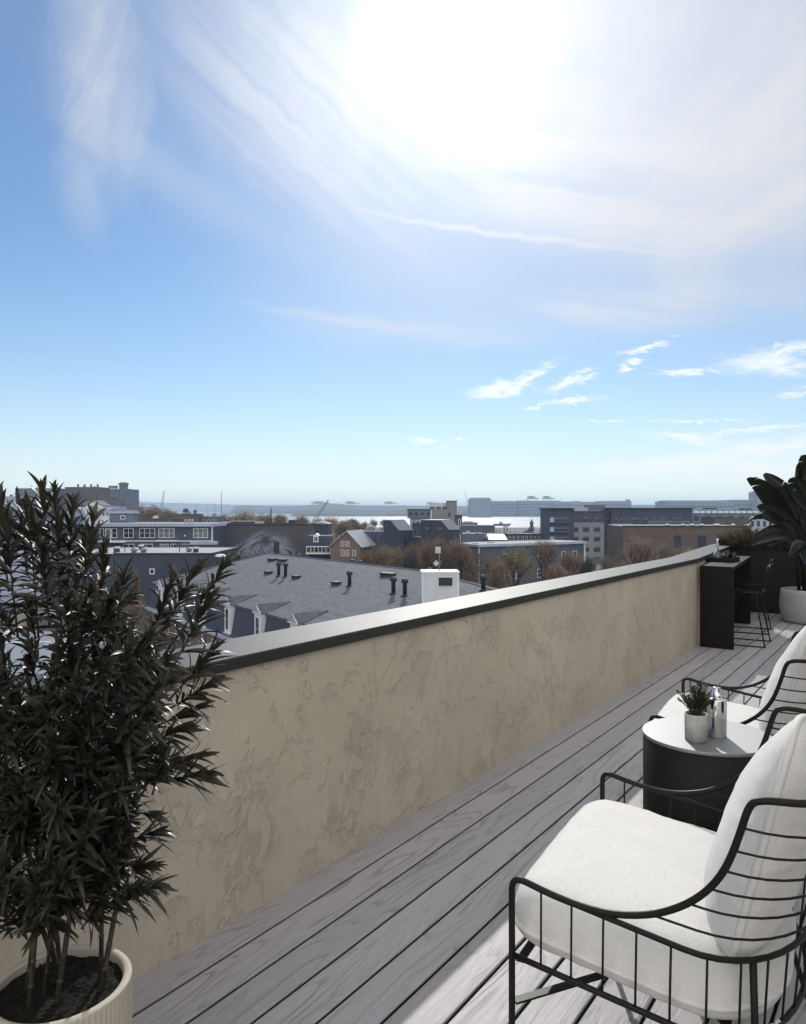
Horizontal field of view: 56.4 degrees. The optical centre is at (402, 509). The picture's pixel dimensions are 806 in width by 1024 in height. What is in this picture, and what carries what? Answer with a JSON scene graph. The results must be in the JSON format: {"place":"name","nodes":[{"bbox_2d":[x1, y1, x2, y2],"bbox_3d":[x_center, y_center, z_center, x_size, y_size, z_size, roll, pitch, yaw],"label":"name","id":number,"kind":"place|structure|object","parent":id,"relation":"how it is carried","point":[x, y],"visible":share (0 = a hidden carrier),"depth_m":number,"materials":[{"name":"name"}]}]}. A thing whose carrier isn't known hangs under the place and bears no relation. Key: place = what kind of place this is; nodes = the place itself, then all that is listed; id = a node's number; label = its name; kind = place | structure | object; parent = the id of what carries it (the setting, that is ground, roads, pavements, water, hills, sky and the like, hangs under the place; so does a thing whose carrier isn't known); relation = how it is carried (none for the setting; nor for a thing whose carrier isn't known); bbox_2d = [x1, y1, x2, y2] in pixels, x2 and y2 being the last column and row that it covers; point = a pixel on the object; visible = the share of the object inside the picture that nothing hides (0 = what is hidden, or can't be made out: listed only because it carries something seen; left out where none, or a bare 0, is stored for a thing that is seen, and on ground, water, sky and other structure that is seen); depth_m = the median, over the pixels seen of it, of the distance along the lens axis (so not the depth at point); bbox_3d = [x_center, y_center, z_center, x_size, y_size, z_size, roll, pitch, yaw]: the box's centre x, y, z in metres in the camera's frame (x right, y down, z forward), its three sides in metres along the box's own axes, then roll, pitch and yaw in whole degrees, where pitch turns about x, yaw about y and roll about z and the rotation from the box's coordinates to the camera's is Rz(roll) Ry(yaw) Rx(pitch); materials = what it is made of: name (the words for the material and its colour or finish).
{"place":"outdoors","nodes":[
{"label":"outdoors","id":0,"kind":"place"},
{"bbox_2d":[4,631,105,677],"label":"pavement","id":1,"kind":"structure","parent":0,"point":[16,651],"depth_m":81.93,"materials":[{"name":"concrete"}]},
{"bbox_2d":[136,501,423,511],"bbox_3d":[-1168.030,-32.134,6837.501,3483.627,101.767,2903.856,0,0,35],"label":"hills","id":2,"kind":"structure","parent":0,"point":[180,507],"depth_m":6404.25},
{"bbox_2d":[2,510,605,651],"bbox_3d":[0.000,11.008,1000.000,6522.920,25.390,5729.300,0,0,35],"label":"ground","id":3,"kind":"structure","parent":0,"point":[20,617],"depth_m":108.07,"materials":[{"name":"grey"}]},
{"bbox_2d":[4,494,22,509],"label":"hill house","id":4,"kind":"structure","parent":3,"relation":"on","point":[10,497],"depth_m":260.00,"materials":[{"name":"metal"}]},
{"bbox_2d":[15,486,64,509],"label":"building","id":5,"kind":"structure","parent":3,"relation":"on","point":[30,491],"depth_m":350.00,"materials":[{"name":"metal"}]},
{"bbox_2d":[0,521,84,603],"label":"wing house","id":6,"kind":"structure","parent":3,"relation":"on","point":[6,592],"depth_m":119.50,"materials":[{"name":"grey glass"}]},
{"bbox_2d":[65,484,109,510],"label":"brick block","id":7,"kind":"structure","parent":3,"relation":"on","point":[93,493],"depth_m":345.00,"materials":[{"name":"brick"}]},
{"bbox_2d":[85,500,110,508],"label":"hill house","id":8,"kind":"structure","parent":3,"relation":"on","point":[102,504],"depth_m":280.77,"materials":[{"name":"white"}]},
{"bbox_2d":[101,500,126,511],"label":"hill house","id":9,"kind":"structure","parent":3,"relation":"on","point":[121,505],"depth_m":302.41,"materials":[{"name":"grey glass"}]},
{"bbox_2d":[108,482,138,509],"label":"tower block","id":10,"kind":"structure","parent":3,"relation":"on","point":[127,496],"depth_m":431.18,"materials":[{"name":"grey concrete"}]},
{"bbox_2d":[119,594,153,639],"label":"autumn tree","id":11,"kind":"object","parent":3,"relation":"on","point":[132,609],"visible":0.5,"depth_m":85.28,"materials":[{"name":"brown plant"}]},
{"bbox_2d":[132,569,141,624],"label":"autumn tree","id":12,"kind":"object","parent":3,"relation":"on","point":[136,574],"visible":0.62,"depth_m":100.80,"materials":[{"name":"brown plant"}]},
{"bbox_2d":[63,547,238,614],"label":"flat roof hall","id":13,"kind":"structure","parent":3,"relation":"on","point":[150,565],"depth_m":110.00,"materials":[{"name":"stone"}]},
{"bbox_2d":[132,502,171,517],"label":"autumn tree","id":14,"kind":"object","parent":3,"relation":"on","point":[154,511],"visible":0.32,"depth_m":298.47,"materials":[{"name":"brown plant"}]},
{"bbox_2d":[83,522,226,548],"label":"long house","id":15,"kind":"structure","parent":3,"relation":"on","point":[177,534],"depth_m":139.97,"materials":[{"name":"grey glass"}]},
{"bbox_2d":[108,512,139,522],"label":"rooftop cabin","id":16,"kind":"object","parent":15,"relation":"on","point":[123,517],"visible":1,"depth_m":146.00,"materials":[{"name":"grey glass"}]},
{"bbox_2d":[123,528,133,537],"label":"window","id":17,"kind":"structure","parent":15,"relation":"in","point":[127,532],"depth_m":139.96,"materials":[{"name":"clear glass"}]},
{"bbox_2d":[139,528,154,537],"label":"window","id":18,"kind":"structure","parent":15,"relation":"in","point":[143,532],"depth_m":139.96,"materials":[{"name":"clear glass"}]},
{"bbox_2d":[158,528,174,537],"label":"window","id":19,"kind":"structure","parent":15,"relation":"in","point":[162,532],"depth_m":139.96,"materials":[{"name":"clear glass"}]},
{"bbox_2d":[193,528,207,537],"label":"window","id":20,"kind":"structure","parent":15,"relation":"in","point":[197,532],"depth_m":139.96,"materials":[{"name":"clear glass"}]},
{"bbox_2d":[138,516,183,521],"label":"row house","id":21,"kind":"structure","parent":3,"relation":"on","point":[155,519],"depth_m":178.00,"materials":[{"name":"brick"}]},
{"bbox_2d":[173,512,203,521],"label":"hill house","id":22,"kind":"structure","parent":3,"relation":"on","point":[190,516],"depth_m":210.00,"materials":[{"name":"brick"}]},
{"bbox_2d":[200,514,223,521],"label":"hill house","id":23,"kind":"structure","parent":3,"relation":"on","point":[213,518],"depth_m":215.00,"materials":[{"name":"metal"}]},
{"bbox_2d":[231,509,258,520],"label":"autumn tree","id":24,"kind":"object","parent":3,"relation":"on","point":[245,517],"visible":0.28,"depth_m":297.87,"materials":[{"name":"brown plant"}]},
{"bbox_2d":[255,513,273,521],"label":"autumn tree","id":25,"kind":"object","parent":3,"relation":"on","point":[265,518],"visible":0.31,"depth_m":303.06,"materials":[{"name":"brown plant"}]},
{"bbox_2d":[225,522,314,559],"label":"mural building","id":26,"kind":"structure","parent":3,"relation":"on","point":[257,539],"depth_m":150.00,"materials":[{"name":"paint"}]},
{"bbox_2d":[272,513,287,521],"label":"autumn tree","id":27,"kind":"object","parent":3,"relation":"on","point":[280,518],"visible":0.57,"depth_m":288.66,"materials":[{"name":"brown plant"}]},
{"bbox_2d":[306,533,332,558],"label":"mansard wing","id":28,"kind":"structure","parent":3,"relation":"on","point":[318,544],"depth_m":141.47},
{"bbox_2d":[146,553,496,645],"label":"shingle roof house","id":29,"kind":"structure","parent":3,"relation":"on","point":[261,602],"depth_m":75.20,"materials":[{"name":"concrete"}]},
{"bbox_2d":[225,608,228,630],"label":"window","id":30,"kind":"structure","parent":29,"relation":"in","point":[226,609],"depth_m":75.43,"materials":[{"name":"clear glass"}]},
{"bbox_2d":[255,616,259,633],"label":"window","id":31,"kind":"structure","parent":29,"relation":"in","point":[257,619],"depth_m":69.32,"materials":[{"name":"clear glass"}]},
{"bbox_2d":[390,577,396,594],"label":"vent pipe","id":32,"kind":"object","parent":29,"relation":"on","point":[393,580],"visible":1,"depth_m":66.53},
{"bbox_2d":[401,579,408,596],"bbox_3d":[0.158,6.745,65.180,0.748,1.541,0.748,0,0,0],"label":"vent pipe","id":33,"kind":"object","parent":29,"relation":"on","point":[404,582],"visible":1,"depth_m":65.00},
{"bbox_2d":[420,569,459,602],"bbox_3d":[2.997,7.005,61.611,3.087,4.017,2.580,0,0,-1],"label":"roof stair box","id":34,"kind":"object","parent":29,"relation":"on","point":[437,584],"visible":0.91,"depth_m":60.39,"materials":[{"name":"white"}]},
{"bbox_2d":[433,547,441,570],"bbox_3d":[2.812,4.009,61.116,0.737,1.974,0.160,0,0,-9],"label":"roof antenna","id":35,"kind":"object","parent":34,"relation":"on","point":[437,550],"visible":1,"depth_m":61.08,"materials":[{"name":"grey metal"}]},
{"bbox_2d":[479,575,486,591],"bbox_3d":[6.612,6.024,61.810,0.748,1.349,0.748,0,0,0],"label":"vent pipe","id":36,"kind":"object","parent":29,"relation":"on","point":[483,578],"visible":0.99,"depth_m":61.64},
{"bbox_2d":[315,521,331,534],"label":"round topped house","id":37,"kind":"structure","parent":3,"relation":"on","point":[323,527],"depth_m":165.00,"materials":[{"name":"grey glass"}]},
{"bbox_2d":[322,516,339,539],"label":"autumn tree","id":38,"kind":"object","parent":3,"relation":"on","point":[332,521],"visible":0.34,"depth_m":263.94,"materials":[{"name":"brown plant"}]},
{"bbox_2d":[332,519,353,540],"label":"autumn tree","id":39,"kind":"object","parent":3,"relation":"on","point":[340,527],"visible":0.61,"depth_m":239.19,"materials":[{"name":"brown plant"}]},
{"bbox_2d":[328,526,375,561],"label":"brick gable house","id":40,"kind":"structure","parent":3,"relation":"on","point":[348,545],"depth_m":137.53,"materials":[{"name":"brown brick"}]},
{"bbox_2d":[350,521,367,529],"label":"autumn tree","id":41,"kind":"object","parent":3,"relation":"on","point":[356,526],"visible":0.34,"depth_m":234.41,"materials":[{"name":"brown plant"}]},
{"bbox_2d":[358,551,374,563],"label":"autumn tree","id":42,"kind":"object","parent":3,"relation":"on","point":[366,560],"visible":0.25,"depth_m":115.93,"materials":[{"name":"brown plant"}]},
{"bbox_2d":[363,526,382,559],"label":"house","id":43,"kind":"structure","parent":3,"relation":"on","point":[376,537],"depth_m":146.00,"materials":[{"name":"grey"}]},
{"bbox_2d":[369,543,404,567],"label":"autumn tree","id":44,"kind":"object","parent":3,"relation":"on","point":[386,557],"visible":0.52,"depth_m":117.23,"materials":[{"name":"brown plant"}]},
{"bbox_2d":[399,551,424,569],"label":"dark tree","id":45,"kind":"object","parent":3,"relation":"on","point":[412,562],"visible":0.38,"depth_m":111.58,"materials":[{"name":"green plant"}]},
{"bbox_2d":[402,540,423,568],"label":"autumn tree","id":46,"kind":"object","parent":3,"relation":"on","point":[409,550],"visible":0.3,"depth_m":119.61,"materials":[{"name":"brown plant"}]},
{"bbox_2d":[411,523,420,536],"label":"house","id":47,"kind":"structure","parent":3,"relation":"on","point":[416,530],"depth_m":150.00,"materials":[{"name":"grey glass"}]},
{"bbox_2d":[407,501,456,527],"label":"beige tower house","id":48,"kind":"structure","parent":3,"relation":"on","point":[417,515],"depth_m":200.10,"materials":[{"name":"brown brick"}]},
{"bbox_2d":[417,535,453,568],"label":"autumn tree","id":49,"kind":"object","parent":3,"relation":"on","point":[428,554],"visible":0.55,"depth_m":125.01,"materials":[{"name":"brown plant"}]},
{"bbox_2d":[437,536,478,583],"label":"autumn tree","id":50,"kind":"object","parent":3,"relation":"on","point":[461,554],"visible":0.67,"depth_m":123.56,"materials":[{"name":"brown plant"}]},
{"bbox_2d":[454,515,462,541],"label":"brick slab","id":51,"kind":"structure","parent":3,"relation":"on","point":[458,520],"depth_m":158.00,"materials":[{"name":"grey brick"}]},
{"bbox_2d":[462,531,484,541],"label":"long shed","id":52,"kind":"structure","parent":3,"relation":"on","point":[474,536],"depth_m":225.00,"materials":[{"name":"grey metal"}]},
{"bbox_2d":[464,545,484,580],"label":"bare tree","id":53,"kind":"object","parent":3,"relation":"on","point":[476,555],"visible":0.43,"depth_m":127.59,"materials":[{"name":"brown plant"}]},
{"bbox_2d":[462,525,495,532],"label":"pier shed","id":54,"kind":"structure","parent":3,"relation":"on","point":[478,528],"depth_m":500.00,"materials":[{"name":"grey"}]},
{"bbox_2d":[476,549,508,585],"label":"bare tree","id":55,"kind":"object","parent":3,"relation":"on","point":[484,570],"visible":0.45,"depth_m":107.51,"materials":[{"name":"brown plant"}]},
{"bbox_2d":[485,534,506,541],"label":"hip shed","id":56,"kind":"structure","parent":3,"relation":"on","point":[494,537],"depth_m":217.13,"materials":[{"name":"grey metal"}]},
{"bbox_2d":[486,559,512,588],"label":"autumn tree","id":57,"kind":"object","parent":3,"relation":"on","point":[499,577],"visible":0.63,"depth_m":101.60,"materials":[{"name":"brown plant"}]},
{"bbox_2d":[493,544,535,588],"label":"autumn tree","id":58,"kind":"object","parent":3,"relation":"on","point":[517,559],"visible":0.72,"depth_m":111.51,"materials":[{"name":"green plant"}]},
{"bbox_2d":[503,531,540,540],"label":"long shed","id":59,"kind":"structure","parent":3,"relation":"on","point":[516,536],"depth_m":240.00,"materials":[{"name":"grey metal"}]},
{"bbox_2d":[459,540,587,588],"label":"pale roof house","id":60,"kind":"structure","parent":3,"relation":"on","point":[577,546],"depth_m":146.63,"materials":[{"name":"grey"}]},
{"bbox_2d":[517,500,552,515],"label":"harbour block","id":61,"kind":"structure","parent":3,"relation":"on","point":[527,508],"depth_m":2010.00,"materials":[{"name":"grey concrete"}]},
{"bbox_2d":[522,536,563,581],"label":"autumn tree","id":62,"kind":"object","parent":3,"relation":"on","point":[542,554],"visible":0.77,"depth_m":117.22,"materials":[{"name":"brown plant"}]},
{"bbox_2d":[543,561,572,580],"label":"autumn tree","id":63,"kind":"object","parent":3,"relation":"on","point":[560,572],"visible":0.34,"depth_m":99.48,"materials":[{"name":"brown plant"}]},
{"bbox_2d":[556,546,582,575],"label":"autumn tree","id":64,"kind":"object","parent":3,"relation":"on","point":[568,559],"visible":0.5,"depth_m":129.24,"materials":[{"name":"brown plant"}]},
{"bbox_2d":[553,501,595,507],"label":"harbour block","id":65,"kind":"structure","parent":3,"relation":"on","point":[571,504],"depth_m":2010.00,"materials":[{"name":"grey metal"}]},
{"bbox_2d":[576,556,597,574],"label":"dark tree","id":66,"kind":"object","parent":3,"relation":"on","point":[586,567],"visible":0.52,"depth_m":119.34,"materials":[{"name":"green plant"}]},
{"bbox_2d":[597,554,615,570],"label":"bare tree","id":67,"kind":"object","parent":3,"relation":"on","point":[606,564],"visible":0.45,"depth_m":121.55,"materials":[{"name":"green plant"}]},
{"bbox_2d":[595,499,631,507],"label":"harbour block","id":68,"kind":"structure","parent":3,"relation":"on","point":[626,503],"depth_m":1900.00,"materials":[{"name":"grey metal"}]},
{"bbox_2d":[538,505,693,558],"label":"apartment house","id":69,"kind":"structure","parent":3,"relation":"on","point":[588,523],"depth_m":230.76,"materials":[{"name":"stone"}]},
{"bbox_2d":[613,533,662,564],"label":"autumn tree","id":70,"kind":"object","parent":3,"relation":"on","point":[636,549],"visible":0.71,"depth_m":111.54,"materials":[{"name":"brown plant"}]},
{"bbox_2d":[651,539,684,559],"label":"bare tree","id":71,"kind":"object","parent":3,"relation":"on","point":[663,553],"visible":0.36,"depth_m":117.77,"materials":[{"name":"brown plant"}]},
{"bbox_2d":[607,525,746,565],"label":"brown hall","id":72,"kind":"structure","parent":3,"relation":"on","point":[692,537],"depth_m":149.60,"materials":[{"name":"brick"}]},
{"bbox_2d":[674,535,680,547],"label":"window","id":73,"kind":"structure","parent":72,"relation":"in","point":[677,538],"depth_m":149.39,"materials":[{"name":"grey glass"}]},
{"bbox_2d":[698,535,705,547],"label":"window","id":74,"kind":"structure","parent":72,"relation":"in","point":[701,538],"depth_m":149.13,"materials":[{"name":"grey glass"}]},
{"bbox_2d":[655,500,733,512],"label":"harbour block","id":75,"kind":"structure","parent":3,"relation":"on","point":[719,505],"depth_m":1500.00,"materials":[{"name":"grey metal"}]},
{"bbox_2d":[700,515,748,532],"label":"brick house","id":76,"kind":"structure","parent":3,"relation":"on","point":[737,521],"depth_m":215.00,"materials":[{"name":"brown brick"}]},
{"bbox_2d":[692,510,758,524],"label":"pale hall","id":77,"kind":"structure","parent":3,"relation":"on","point":[696,519],"depth_m":255.00,"materials":[{"name":"metal"}]},
{"bbox_2d":[727,500,752,512],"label":"harbour block","id":78,"kind":"structure","parent":3,"relation":"on","point":[737,504],"depth_m":1500.00,"materials":[{"name":"grey metal"}]},
{"bbox_2d":[748,491,762,513],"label":"harbour block","id":79,"kind":"structure","parent":3,"relation":"on","point":[753,496],"depth_m":1490.44,"materials":[{"name":"grey metal"}]},
{"bbox_2d":[749,516,772,534],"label":"pale block","id":80,"kind":"structure","parent":3,"relation":"on","point":[760,524],"depth_m":225.00,"materials":[{"name":"metal"}]},
{"bbox_2d":[227,503,467,513],"bbox_3d":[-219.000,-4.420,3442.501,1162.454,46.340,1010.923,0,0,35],"label":"shore","id":81,"kind":"structure","parent":0,"point":[257,509],"depth_m":3258.84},
{"bbox_2d":[290,509,466,515],"bbox_3d":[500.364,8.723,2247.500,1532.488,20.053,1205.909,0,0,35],"label":"harbour shore","id":82,"kind":"structure","parent":0,"point":[350,513],"depth_m":2111.75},
{"bbox_2d":[468,498,490,516],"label":"harbour block","id":83,"kind":"structure","parent":82,"relation":"on","point":[479,507],"depth_m":1850.00,"materials":[{"name":"grey metal"}]},
{"bbox_2d":[491,501,516,516],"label":"harbour block","id":84,"kind":"structure","parent":82,"relation":"on","point":[503,508],"depth_m":2000.00,"materials":[{"name":"grey metal"}]},
{"bbox_2d":[383,519,420,564],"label":"glazed slope house","id":85,"kind":"structure","parent":0,"point":[397,533],"depth_m":136.48,"materials":[{"name":"stone"}]},
{"bbox_2d":[0,0,805,505],"label":"sky","id":86,"kind":"structure","parent":0,"point":[254,252],"materials":[{"name":"blue"}]},
{"bbox_2d":[420,519,460,568],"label":"glazed slope house","id":87,"kind":"structure","parent":0,"point":[447,529],"depth_m":134.88,"materials":[{"name":"stone"}]},
{"bbox_2d":[170,512,773,527],"bbox_3d":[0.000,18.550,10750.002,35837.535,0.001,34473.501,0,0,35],"label":"water","id":88,"kind":"structure","parent":0,"point":[520,522],"depth_m":1587.43,"materials":[{"name":"white liquid"}]},
{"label":"terrace slab","id":89,"kind":"structure","parent":0,"visible":0},
{"bbox_2d":[132,615,805,1023],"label":"deck substrate","id":90,"kind":"object","parent":89,"relation":"on","point":[466,897],"depth_m":2.75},
{"bbox_2d":[0,544,730,981],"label":"parapet wall","id":91,"kind":"structure","parent":90,"relation":"on","point":[332,740],"depth_m":3.50,"materials":[{"name":"paint"}]},
{"bbox_2d":[132,612,805,1023],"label":"deck","id":92,"kind":"structure","parent":90,"relation":"on","point":[454,984],"depth_m":2.84,"materials":[{"name":"wood"}]},
{"bbox_2d":[0,471,240,1023],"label":"potted bamboo","id":93,"kind":"object","parent":92,"relation":"on","point":[84,844],"visible":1,"depth_m":1.63,"materials":[{"name":"plant"}]},
{"bbox_2d":[509,706,805,1023],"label":"lounge chair","id":94,"kind":"object","parent":92,"relation":"on","point":[693,919],"visible":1,"depth_m":1.84,"materials":[{"name":"fabric"}]},
{"bbox_2d":[642,717,772,832],"bbox_3d":[1.181,1.210,2.914,0.481,0.680,0.481,0,0,35],"label":"side table","id":95,"kind":"object","parent":92,"relation":"on","point":[674,758],"visible":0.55,"depth_m":2.76,"materials":[{"name":"metal"}]},
{"bbox_2d":[676,680,717,742],"bbox_3d":[1.103,0.754,2.829,0.150,0.230,0.135,0,0,35],"label":"potted herb","id":96,"kind":"object","parent":95,"relation":"on","point":[696,725],"visible":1,"depth_m":2.81,"materials":[{"name":"concrete"}]},
{"bbox_2d":[706,686,726,738],"bbox_3d":[1.204,0.775,2.885,0.074,0.188,0.074,0,0,35],"label":"steel bottle","id":97,"kind":"object","parent":95,"relation":"on","point":[716,710],"visible":0.88,"depth_m":2.86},
{"bbox_2d":[700,555,750,649],"bbox_3d":[4.029,1.091,9.337,0.368,0.918,2.202,0,0,29],"label":"bar counter","id":98,"kind":"object","parent":92,"relation":"on","point":[718,620],"visible":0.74,"depth_m":8.44,"materials":[{"name":"wood"}]},
{"bbox_2d":[706,556,739,562],"bbox_3d":[3.922,0.605,9.204,0.310,0.055,0.340,0,0,37],"label":"tray","id":99,"kind":"object","parent":98,"relation":"on","point":[719,559],"visible":0.93,"depth_m":9.09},
{"bbox_2d":[713,537,721,557],"bbox_3d":[3.856,0.480,9.216,0.112,0.286,0.112,0,0,35],"label":"decanter","id":100,"kind":"object","parent":99,"relation":"in","point":[717,553],"visible":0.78,"depth_m":9.20,"materials":[{"name":"clear glass"}]},
{"bbox_2d":[649,626,805,735],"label":"lounge chair","id":101,"kind":"object","parent":92,"relation":"on","point":[786,680],"visible":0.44,"depth_m":3.29,"materials":[{"name":"fabric"}]},
{"bbox_2d":[734,564,773,647],"bbox_3d":[3.998,1.088,8.722,0.530,0.926,0.488,0,0,33],"label":"bar stool","id":102,"kind":"object","parent":92,"relation":"on","point":[761,590],"visible":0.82,"depth_m":8.71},
{"bbox_2d":[734,559,774,634],"bbox_3d":[4.453,1.088,9.601,0.530,0.926,0.488,0,0,29],"label":"bar stool","id":103,"kind":"object","parent":92,"relation":"on","point":[772,561],"visible":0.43,"depth_m":9.69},
{"bbox_2d":[730,545,801,613],"bbox_3d":[7.150,1.050,10.448,4.950,1.000,0.600,0,0,35],"label":"planter box","id":104,"kind":"object","parent":92,"relation":"on","point":[782,574],"visible":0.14,"depth_m":11.23,"materials":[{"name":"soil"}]},
{"bbox_2d":[715,524,777,549],"bbox_3d":[5.306,0.409,11.547,0.984,0.427,0.672,0,0,35],"label":"feathery shrub","id":105,"kind":"object","parent":104,"relation":"in","point":[742,538],"visible":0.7,"depth_m":11.46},
{"bbox_2d":[768,540,805,550],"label":"feathery shrub","id":106,"kind":"object","parent":104,"relation":"in","point":[786,545],"visible":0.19,"depth_m":11.11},
{"bbox_2d":[746,454,805,624],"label":"potted palm","id":107,"kind":"object","parent":92,"relation":"on","point":[782,507],"visible":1,"depth_m":10.10,"materials":[{"name":"plant"}]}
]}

